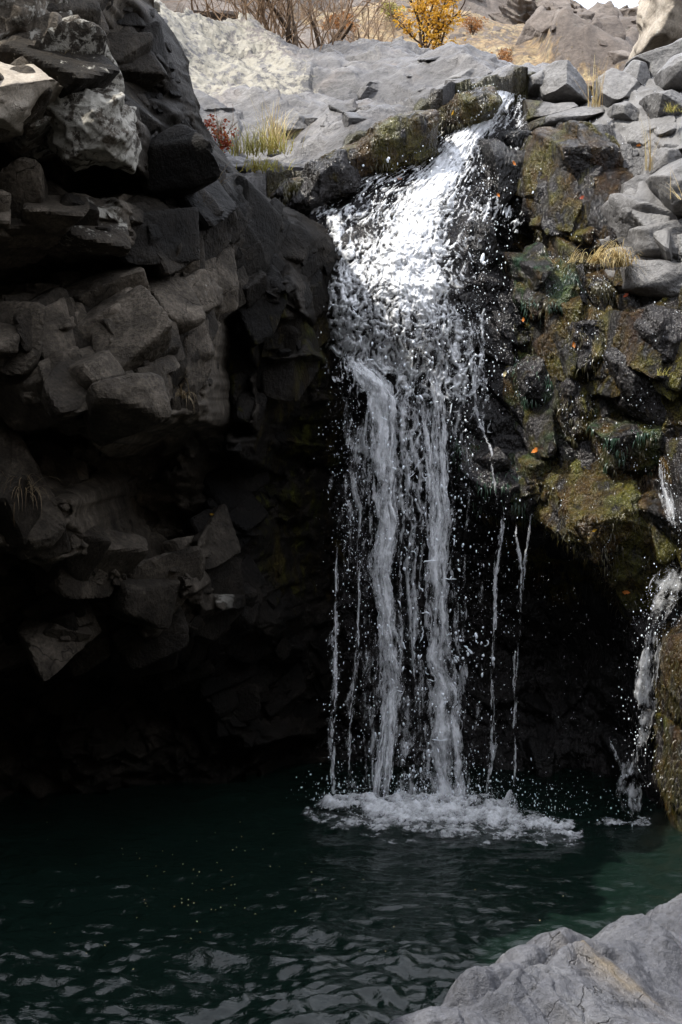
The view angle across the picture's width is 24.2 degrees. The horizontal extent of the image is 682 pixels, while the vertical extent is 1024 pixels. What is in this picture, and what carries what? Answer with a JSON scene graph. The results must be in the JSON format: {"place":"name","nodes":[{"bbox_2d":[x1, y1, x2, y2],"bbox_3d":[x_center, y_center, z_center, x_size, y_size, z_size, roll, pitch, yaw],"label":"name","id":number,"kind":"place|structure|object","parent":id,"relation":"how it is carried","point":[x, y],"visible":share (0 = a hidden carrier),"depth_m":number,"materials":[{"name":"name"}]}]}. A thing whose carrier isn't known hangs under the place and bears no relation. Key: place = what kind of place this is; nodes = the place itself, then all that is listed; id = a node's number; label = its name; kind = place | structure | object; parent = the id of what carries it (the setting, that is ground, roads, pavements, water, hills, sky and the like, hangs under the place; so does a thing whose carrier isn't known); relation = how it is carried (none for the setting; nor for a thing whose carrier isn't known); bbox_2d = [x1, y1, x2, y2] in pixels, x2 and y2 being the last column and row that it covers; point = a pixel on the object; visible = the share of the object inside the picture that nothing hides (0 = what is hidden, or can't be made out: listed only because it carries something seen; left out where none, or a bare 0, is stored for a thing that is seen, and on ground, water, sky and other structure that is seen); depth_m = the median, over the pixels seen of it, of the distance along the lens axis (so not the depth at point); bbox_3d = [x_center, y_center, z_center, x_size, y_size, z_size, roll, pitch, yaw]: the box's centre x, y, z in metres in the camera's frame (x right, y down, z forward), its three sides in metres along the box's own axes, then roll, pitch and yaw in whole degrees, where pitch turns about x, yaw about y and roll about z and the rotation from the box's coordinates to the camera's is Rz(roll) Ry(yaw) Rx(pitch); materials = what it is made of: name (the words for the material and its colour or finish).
{"place":"outdoors","nodes":[
{"label":"outdoors","id":0,"kind":"place"},
{"bbox_2d":[0,759,681,1023],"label":"pool water","id":1,"kind":"structure","parent":0,"point":[434,912],"depth_m":10.07,"materials":[{"name":"teal liquid"}]},
{"bbox_2d":[50,833,563,969],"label":"floating leaf bits","id":2,"kind":"object","parent":1,"relation":"on","point":[223,888],"visible":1,"depth_m":10.02,"materials":[{"name":"plant"}]},
{"bbox_2d":[313,790,646,842],"bbox_3d":[0.860,2.178,11.664,2.454,0.164,1.723,3,5,36],"label":"foam","id":3,"kind":"object","parent":1,"relation":"on","point":[377,805],"visible":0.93,"depth_m":11.73,"materials":[{"name":"white"}]},
{"bbox_2d":[651,716,681,831],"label":"mossy rock","id":4,"kind":"object","parent":1,"relation":"in","point":[668,756],"visible":0.89,"depth_m":11.42,"materials":[{"name":"stone"}]},
{"bbox_2d":[160,0,638,89],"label":"hillside","id":5,"kind":"structure","parent":0,"point":[580,48],"depth_m":31.37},
{"bbox_2d":[322,11,359,33],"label":"bush","id":6,"kind":"object","parent":5,"relation":"on","point":[336,22],"visible":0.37,"depth_m":29.32,"materials":[{"name":"brown plant"}]},
{"bbox_2d":[380,2,405,18],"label":"bush","id":7,"kind":"object","parent":5,"relation":"on","point":[391,7],"visible":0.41,"depth_m":35.21,"materials":[{"name":"yellow plant"}]},
{"bbox_2d":[176,0,636,63],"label":"hill stones","id":8,"kind":"object","parent":5,"relation":"on","point":[605,17],"visible":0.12,"depth_m":31.99,"materials":[{"name":"grey stone"}]},
{"bbox_2d":[385,0,470,49],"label":"autumn tree","id":9,"kind":"object","parent":5,"relation":"on","point":[438,26],"visible":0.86,"depth_m":20.53,"materials":[{"name":"yellow plant"}]},
{"bbox_2d":[459,14,487,34],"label":"bush","id":10,"kind":"object","parent":5,"relation":"on","point":[474,26],"visible":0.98,"depth_m":33.34,"materials":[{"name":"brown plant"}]},
{"bbox_2d":[490,45,513,61],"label":"bush","id":11,"kind":"object","parent":5,"relation":"on","point":[504,55],"visible":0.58,"depth_m":29.40,"materials":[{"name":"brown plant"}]},
{"bbox_2d":[488,0,559,24],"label":"outcrop","id":12,"kind":"object","parent":5,"relation":"on","point":[514,12],"visible":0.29,"depth_m":41.43,"materials":[{"name":"grey stone"}]},
{"bbox_2d":[567,0,585,9],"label":"outcrop","id":13,"kind":"object","parent":5,"relation":"on","point":[574,4],"visible":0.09,"depth_m":54.32,"materials":[{"name":"grey stone"}]},
{"bbox_2d":[619,5,637,16],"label":"outcrop","id":14,"kind":"object","parent":5,"relation":"on","point":[626,11],"visible":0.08,"depth_m":58.46,"materials":[{"name":"grey stone"}]},
{"bbox_2d":[575,0,638,8],"label":"sky","id":15,"kind":"structure","parent":0,"point":[587,4],"materials":[{"name":"white"}]},
{"bbox_3d":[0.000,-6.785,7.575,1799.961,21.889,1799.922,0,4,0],"label":"ground","id":16,"kind":"structure","parent":0,"visible":0},
{"bbox_2d":[0,0,368,801],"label":"cliff","id":17,"kind":"structure","parent":16,"relation":"on","point":[158,624],"depth_m":10.97,"materials":[{"name":"grey stone"}]},
{"bbox_2d":[0,470,57,511],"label":"grass tuft","id":18,"kind":"object","parent":17,"relation":"attached to","point":[26,489],"visible":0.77,"depth_m":9.13,"materials":[{"name":"plant"}]},
{"bbox_2d":[0,62,63,142],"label":"ledge block","id":19,"kind":"structure","parent":17,"relation":"on","point":[20,94],"depth_m":8.70,"materials":[{"name":"grey stone"}]},
{"bbox_2d":[0,0,72,38],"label":"outcrop block","id":20,"kind":"structure","parent":17,"relation":"on","point":[17,16],"depth_m":9.15,"materials":[{"name":"grey stone"}]},
{"bbox_2d":[45,88,141,173],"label":"outcrop block","id":21,"kind":"structure","parent":17,"relation":"on","point":[92,126],"depth_m":9.01,"materials":[{"name":"grey stone"}]},
{"bbox_2d":[171,378,194,406],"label":"grass tuft","id":22,"kind":"object","parent":17,"relation":"on","point":[184,395],"visible":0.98,"depth_m":9.77,"materials":[{"name":"plant"}]},
{"bbox_2d":[270,77,681,805],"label":"wet rock wall","id":23,"kind":"structure","parent":16,"relation":"on","point":[582,723],"depth_m":12.77,"materials":[{"name":"black stone"}]},
{"bbox_2d":[284,149,366,214],"bbox_3d":[-0.122,-2.642,12.912,0.746,0.527,0.874,0,4,0],"label":"mossy rock","id":24,"kind":"object","parent":23,"relation":"on","point":[332,177],"visible":0.84,"depth_m":12.60,"materials":[{"name":"grey stone"}]},
{"bbox_2d":[268,177,303,204],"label":"mossy rock","id":25,"kind":"object","parent":24,"relation":"on","point":[284,190],"visible":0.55,"depth_m":12.67,"materials":[{"name":"grey stone"}]},
{"bbox_2d":[154,0,548,198],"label":"rock shelf","id":26,"kind":"object","parent":23,"relation":"on","point":[242,63],"visible":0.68,"depth_m":14.97,"materials":[{"name":"grey stone"}]},
{"bbox_2d":[154,2,159,11],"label":"stone","id":27,"kind":"object","parent":26,"relation":"on","point":[157,6],"visible":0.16,"depth_m":14.99,"materials":[{"name":"grey stone"}]},
{"bbox_2d":[203,107,234,111],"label":"stone","id":28,"kind":"object","parent":26,"relation":"on","point":[228,109],"visible":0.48,"depth_m":14.09,"materials":[{"name":"grey stone"}]},
{"bbox_2d":[188,0,251,20],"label":"bare shrub","id":29,"kind":"object","parent":26,"relation":"on","point":[206,8],"visible":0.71,"depth_m":16.41,"materials":[{"name":"brown plant"}]},
{"bbox_2d":[204,104,238,152],"bbox_3d":[-1.016,-3.132,13.007,0.317,0.390,0.417,-2,5,-31],"label":"red shrub","id":30,"kind":"object","parent":26,"relation":"on","point":[224,143],"visible":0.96,"depth_m":12.99,"materials":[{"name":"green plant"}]},
{"bbox_2d":[164,0,347,47],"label":"bare shrub","id":31,"kind":"object","parent":26,"relation":"on","point":[288,15],"visible":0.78,"depth_m":16.65,"materials":[{"name":"brown plant"}]},
{"bbox_2d":[214,120,312,158],"bbox_3d":[-0.637,-3.063,13.057,0.848,0.327,0.559,0,4,0],"label":"grass tuft","id":32,"kind":"object","parent":26,"relation":"on","point":[256,143],"visible":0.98,"depth_m":13.04,"materials":[{"name":"green plant"}]},
{"bbox_2d":[236,154,295,172],"bbox_3d":[-0.580,-2.779,12.732,0.526,0.144,0.281,0,4,0],"label":"grass tuft","id":33,"kind":"object","parent":26,"relation":"on","point":[264,168],"visible":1,"depth_m":12.75,"materials":[{"name":"green plant"}]},
{"bbox_2d":[234,159,303,173],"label":"stone","id":34,"kind":"object","parent":26,"relation":"on","point":[285,166],"visible":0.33,"depth_m":12.91,"materials":[{"name":"grey stone"}]},
{"bbox_2d":[246,94,295,150],"bbox_3d":[-0.553,-3.206,13.083,0.516,0.468,0.509,2,4,21],"label":"grass tuft","id":35,"kind":"object","parent":26,"relation":"on","point":[279,131],"visible":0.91,"depth_m":13.10,"materials":[{"name":"plant"}]},
{"bbox_2d":[266,151,279,156],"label":"stone","id":36,"kind":"object","parent":26,"relation":"on","point":[270,155],"visible":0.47,"depth_m":13.41,"materials":[{"name":"grey stone"}]},
{"bbox_2d":[274,109,306,137],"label":"stone","id":37,"kind":"object","parent":26,"relation":"on","point":[298,122],"visible":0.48,"depth_m":13.64,"materials":[{"name":"grey stone"}]},
{"bbox_2d":[300,135,310,143],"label":"stone","id":38,"kind":"object","parent":26,"relation":"on","point":[305,138],"visible":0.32,"depth_m":13.41,"materials":[{"name":"grey stone"}]},
{"bbox_2d":[303,113,313,118],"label":"stone","id":39,"kind":"object","parent":26,"relation":"on","point":[308,115],"visible":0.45,"depth_m":13.78,"materials":[{"name":"grey stone"}]},
{"bbox_2d":[305,117,317,125],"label":"stone","id":40,"kind":"object","parent":26,"relation":"on","point":[308,121],"visible":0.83,"depth_m":13.62,"materials":[{"name":"grey stone"}]},
{"bbox_2d":[217,0,436,51],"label":"bare shrub","id":41,"kind":"object","parent":26,"relation":"on","point":[336,37],"visible":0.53,"depth_m":17.27,"materials":[{"name":"brown plant"}]},
{"bbox_2d":[327,48,343,54],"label":"stone","id":42,"kind":"object","parent":26,"relation":"on","point":[333,50],"visible":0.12,"depth_m":16.27,"materials":[{"name":"grey stone"}]},
{"bbox_2d":[328,103,355,114],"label":"stone","id":43,"kind":"object","parent":26,"relation":"on","point":[339,108],"visible":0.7,"depth_m":13.56,"materials":[{"name":"grey stone"}]},
{"bbox_2d":[334,93,357,100],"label":"stone","id":44,"kind":"object","parent":26,"relation":"on","point":[349,96],"visible":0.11,"depth_m":14.56,"materials":[{"name":"grey stone"}]},
{"bbox_2d":[342,112,368,127],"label":"stone","id":45,"kind":"object","parent":26,"relation":"on","point":[350,118],"visible":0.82,"depth_m":13.16,"materials":[{"name":"grey stone"}]},
{"bbox_2d":[356,106,372,110],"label":"stone","id":46,"kind":"object","parent":26,"relation":"on","point":[364,108],"visible":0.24,"depth_m":13.38,"materials":[{"name":"grey stone"}]},
{"bbox_2d":[357,86,377,99],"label":"stone","id":47,"kind":"object","parent":26,"relation":"on","point":[364,92],"visible":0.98,"depth_m":14.90,"materials":[{"name":"grey stone"}]},
{"bbox_2d":[320,0,419,41],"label":"bare shrub","id":48,"kind":"object","parent":26,"relation":"on","point":[367,35],"visible":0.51,"depth_m":17.83,"materials":[{"name":"brown plant"}]},
{"bbox_2d":[418,56,439,62],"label":"stone","id":49,"kind":"object","parent":26,"relation":"on","point":[429,59],"visible":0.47,"depth_m":15.10,"materials":[{"name":"grey stone"}]},
{"bbox_2d":[444,79,458,84],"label":"stone","id":50,"kind":"object","parent":26,"relation":"on","point":[447,81],"visible":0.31,"depth_m":14.47,"materials":[{"name":"grey stone"}]},
{"bbox_2d":[447,68,475,78],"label":"stone","id":51,"kind":"object","parent":26,"relation":"on","point":[468,72],"visible":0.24,"depth_m":14.63,"materials":[{"name":"grey stone"}]},
{"bbox_2d":[339,109,443,186],"bbox_3d":[0.287,-2.913,13.160,1.099,0.771,1.034,0,4,0],"label":"mossy rock","id":52,"kind":"object","parent":23,"relation":"on","point":[407,136],"visible":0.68,"depth_m":12.74,"materials":[{"name":"grey stone"}]},
{"bbox_2d":[296,90,637,824],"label":"waterfall","id":53,"kind":"structure","parent":23,"relation":"on","point":[408,270],"depth_m":12.16,"materials":[{"name":"white liquid"}]},
{"bbox_2d":[437,85,502,141],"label":"mossy rock","id":54,"kind":"object","parent":23,"relation":"on","point":[468,107],"visible":0.54,"depth_m":13.18,"materials":[{"name":"green stone"}]},
{"bbox_2d":[450,434,542,530],"bbox_3d":[1.326,-0.264,12.512,1.022,0.797,1.091,0,4,0],"label":"mossy rock","id":55,"kind":"object","parent":23,"relation":"on","point":[505,481],"visible":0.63,"depth_m":12.11,"materials":[{"name":"stone"}]},
{"bbox_2d":[510,354,552,409],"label":"mossy rock","id":56,"kind":"object","parent":23,"relation":"on","point":[536,377],"visible":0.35,"depth_m":12.07,"materials":[{"name":"grey stone"}]},
{"bbox_2d":[527,70,544,97],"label":"boulder","id":57,"kind":"object","parent":23,"relation":"on","point":[535,83],"visible":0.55,"depth_m":13.81,"materials":[{"name":"grey stone"}]},
{"bbox_2d":[510,257,587,329],"bbox_3d":[1.624,-1.708,12.490,0.658,0.661,1.108,0,4,0],"label":"mossy rock","id":58,"kind":"object","parent":23,"relation":"on","point":[543,299],"visible":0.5,"depth_m":12.10,"materials":[{"name":"green stone"}]},
{"bbox_2d":[567,245,584,263],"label":"grass tuft","id":59,"kind":"object","parent":58,"relation":"on","point":[570,260],"visible":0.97,"depth_m":12.09,"materials":[{"name":"plant"}]},
{"bbox_2d":[538,60,591,103],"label":"boulder","id":60,"kind":"object","parent":23,"relation":"on","point":[559,85],"visible":0.69,"depth_m":13.68,"materials":[{"name":"grey stone"}]},
{"bbox_2d":[531,165,602,242],"bbox_3d":[1.837,-2.441,13.047,0.683,0.953,1.169,0,4,0],"label":"mossy rock","id":61,"kind":"object","parent":23,"relation":"on","point":[585,179],"visible":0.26,"depth_m":12.62,"materials":[{"name":"grey stone"}]},
{"bbox_2d":[455,77,681,624],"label":"water beads","id":62,"kind":"object","parent":23,"relation":"on","point":[579,386],"visible":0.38,"depth_m":11.99,"materials":[{"name":"white"}]},
{"bbox_2d":[556,377,594,449],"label":"mossy rock","id":63,"kind":"object","parent":23,"relation":"on","point":[571,390],"visible":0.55,"depth_m":11.88,"materials":[{"name":"grey stone"}]},
{"bbox_2d":[572,58,606,107],"bbox_3d":[2.000,-3.520,12.993,0.403,0.443,0.261,3,5,32],"label":"grass tuft","id":64,"kind":"object","parent":23,"relation":"on","point":[594,104],"visible":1,"depth_m":12.99,"materials":[{"name":"plant"}]},
{"bbox_2d":[565,309,618,381],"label":"mossy rock","id":65,"kind":"object","parent":23,"relation":"on","point":[592,352],"visible":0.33,"depth_m":11.83,"materials":[{"name":"grey stone"}]},
{"bbox_2d":[592,119,602,124],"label":"boulder","id":66,"kind":"object","parent":23,"relation":"on","point":[598,122],"visible":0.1,"depth_m":13.15,"materials":[{"name":"grey stone"}]},
{"bbox_2d":[607,101,639,120],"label":"boulder","id":67,"kind":"object","parent":66,"relation":"on","point":[626,111],"visible":0.43,"depth_m":12.89,"materials":[{"name":"grey stone"}]},
{"bbox_2d":[583,276,618,307],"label":"mossy rock","id":68,"kind":"object","parent":23,"relation":"on","point":[607,292],"visible":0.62,"depth_m":12.01,"materials":[{"name":"grey stone"}]},
{"bbox_2d":[532,458,673,619],"bbox_3d":[1.955,0.163,12.101,1.147,1.356,1.393,0,4,0],"label":"mossy rock","id":69,"kind":"object","parent":23,"relation":"on","point":[614,517],"visible":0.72,"depth_m":11.65,"materials":[{"name":"green stone"}]},
{"bbox_2d":[595,236,610,252],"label":"boulder","id":70,"kind":"object","parent":23,"relation":"on","point":[606,239],"visible":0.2,"depth_m":12.28,"materials":[{"name":"grey stone"}]},
{"bbox_2d":[581,241,629,277],"bbox_3d":[2.019,-1.869,11.785,0.399,0.326,0.330,-1,4,-10],"label":"grass tuft","id":71,"kind":"object","parent":23,"relation":"on","point":[594,259],"visible":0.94,"depth_m":11.85,"materials":[{"name":"plant"}]},
{"bbox_2d":[593,68,640,106],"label":"boulder","id":72,"kind":"object","parent":23,"relation":"on","point":[619,86],"visible":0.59,"depth_m":13.34,"materials":[{"name":"grey stone"}]},
{"bbox_2d":[586,414,667,477],"bbox_3d":[2.166,-0.466,11.921,0.734,0.635,0.981,0,4,0],"label":"mossy rock","id":73,"kind":"object","parent":23,"relation":"on","point":[637,443],"visible":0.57,"depth_m":11.56,"materials":[{"name":"stone"}]},
{"bbox_2d":[603,347,666,426],"bbox_3d":[2.225,-0.857,11.913,0.611,0.766,0.964,0,4,0],"label":"mossy rock","id":74,"kind":"object","parent":23,"relation":"attached to","point":[630,382],"visible":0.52,"depth_m":11.50,"materials":[{"name":"grey stone"}]},
{"bbox_2d":[623,60,650,85],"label":"boulder","id":75,"kind":"object","parent":23,"relation":"on","point":[638,70],"visible":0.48,"depth_m":13.40,"materials":[{"name":"grey stone"}]},
{"bbox_2d":[618,606,663,656],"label":"mossy rock","id":76,"kind":"object","parent":23,"relation":"on","point":[630,630],"visible":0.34,"depth_m":11.86,"materials":[{"name":"black stone"}]},
{"bbox_2d":[612,454,680,825],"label":"side trickle","id":77,"kind":"object","parent":23,"relation":"attached to","point":[645,660],"visible":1,"depth_m":11.51,"materials":[{"name":"white liquid"}]},
{"bbox_2d":[618,259,681,299],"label":"boulder","id":78,"kind":"object","parent":23,"relation":"on","point":[659,279],"visible":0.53,"depth_m":11.72,"materials":[{"name":"grey stone"}]},
{"bbox_2d":[594,239,645,272],"bbox_3d":[2.044,-1.877,11.744,0.361,0.303,0.331,-1,4,-17],"label":"grass tuft","id":79,"kind":"object","parent":78,"relation":"on","point":[618,262],"visible":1,"depth_m":11.79,"materials":[{"name":"plant"}]},
{"bbox_2d":[627,218,681,258],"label":"boulder","id":80,"kind":"object","parent":78,"relation":"on","point":[641,239],"visible":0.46,"depth_m":11.84,"materials":[{"name":"grey stone"}]},
{"bbox_2d":[621,174,649,193],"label":"boulder","id":81,"kind":"object","parent":80,"relation":"on","point":[634,181],"visible":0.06,"depth_m":12.29,"materials":[{"name":"grey stone"}]},
{"bbox_2d":[644,158,681,217],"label":"boulder","id":82,"kind":"object","parent":80,"relation":"on","point":[658,182],"visible":0.58,"depth_m":11.81,"materials":[{"name":"grey stone"}]},
{"bbox_2d":[640,114,660,171],"bbox_3d":[2.365,-2.799,12.010,0.299,0.452,0.206,4,6,44],"label":"grass tuft","id":83,"kind":"object","parent":23,"relation":"on","point":[650,161],"visible":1,"depth_m":12.04,"materials":[{"name":"plant"}]},
{"bbox_2d":[624,38,681,77],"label":"boulder","id":84,"kind":"object","parent":23,"relation":"on","point":[656,59],"visible":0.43,"depth_m":13.49,"materials":[{"name":"grey stone"}]},
{"bbox_2d":[633,301,681,363],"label":"mossy rock","id":85,"kind":"object","parent":23,"relation":"on","point":[660,322],"visible":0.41,"depth_m":11.39,"materials":[{"name":"grey stone"}]},
{"bbox_2d":[648,147,681,174],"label":"boulder","id":86,"kind":"object","parent":23,"relation":"on","point":[666,155],"visible":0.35,"depth_m":12.16,"materials":[{"name":"grey stone"}]},
{"bbox_2d":[657,369,672,375],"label":"grass tuft","id":87,"kind":"object","parent":23,"relation":"on","point":[659,374],"visible":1,"depth_m":11.26,"materials":[{"name":"green plant"}]},
{"bbox_2d":[653,121,677,136],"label":"boulder","id":88,"kind":"object","parent":23,"relation":"on","point":[666,129],"visible":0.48,"depth_m":12.44,"materials":[{"name":"grey stone"}]},
{"bbox_2d":[639,90,681,118],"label":"boulder","id":89,"kind":"object","parent":88,"relation":"on","point":[653,104],"visible":0.69,"depth_m":12.58,"materials":[{"name":"grey stone"}]},
{"bbox_2d":[652,614,681,729],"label":"mossy rock","id":90,"kind":"object","parent":23,"relation":"on","point":[667,686],"visible":0.87,"depth_m":11.33,"materials":[{"name":"stone"}]},
{"bbox_2d":[654,53,681,90],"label":"boulder","id":91,"kind":"object","parent":23,"relation":"on","point":[668,75],"visible":0.72,"depth_m":12.83,"materials":[{"name":"grey stone"}]},
{"bbox_2d":[663,102,681,112],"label":"grass tuft","id":92,"kind":"object","parent":23,"relation":"on","point":[669,108],"visible":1,"depth_m":12.30,"materials":[{"name":"yellow plant"}]},
{"bbox_2d":[665,436,681,598],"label":"mossy rock","id":93,"kind":"object","parent":23,"relation":"on","point":[673,447],"visible":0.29,"depth_m":11.23,"materials":[{"name":"grey stone"}]},
{"bbox_2d":[669,169,681,199],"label":"grass tuft","id":94,"kind":"object","parent":23,"relation":"on","point":[677,196],"visible":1,"depth_m":11.49,"materials":[{"name":"plant"}]},
{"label":"mossy rock","id":95,"kind":"object","parent":23,"relation":"on","visible":0},
{"bbox_2d":[527,104,604,130],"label":"boulder","id":96,"kind":"object","parent":95,"relation":"on","point":[583,113],"visible":0.59,"depth_m":13.28,"materials":[{"name":"grey stone"}]},
{"bbox_2d":[522,99,577,121],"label":"boulder","id":97,"kind":"object","parent":96,"relation":"on","point":[533,110],"visible":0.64,"depth_m":13.47,"materials":[{"name":"grey stone"}]},
{"bbox_2d":[390,893,681,1023],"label":"bank rock","id":98,"kind":"object","parent":16,"relation":"on","point":[626,969],"visible":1,"depth_m":5.70,"materials":[{"name":"grey stone"}]},
{"bbox_2d":[628,0,681,60],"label":"crag","id":99,"kind":"structure","parent":16,"relation":"on","point":[658,23],"depth_m":16.29,"materials":[{"name":"beige stone"}]}
]}

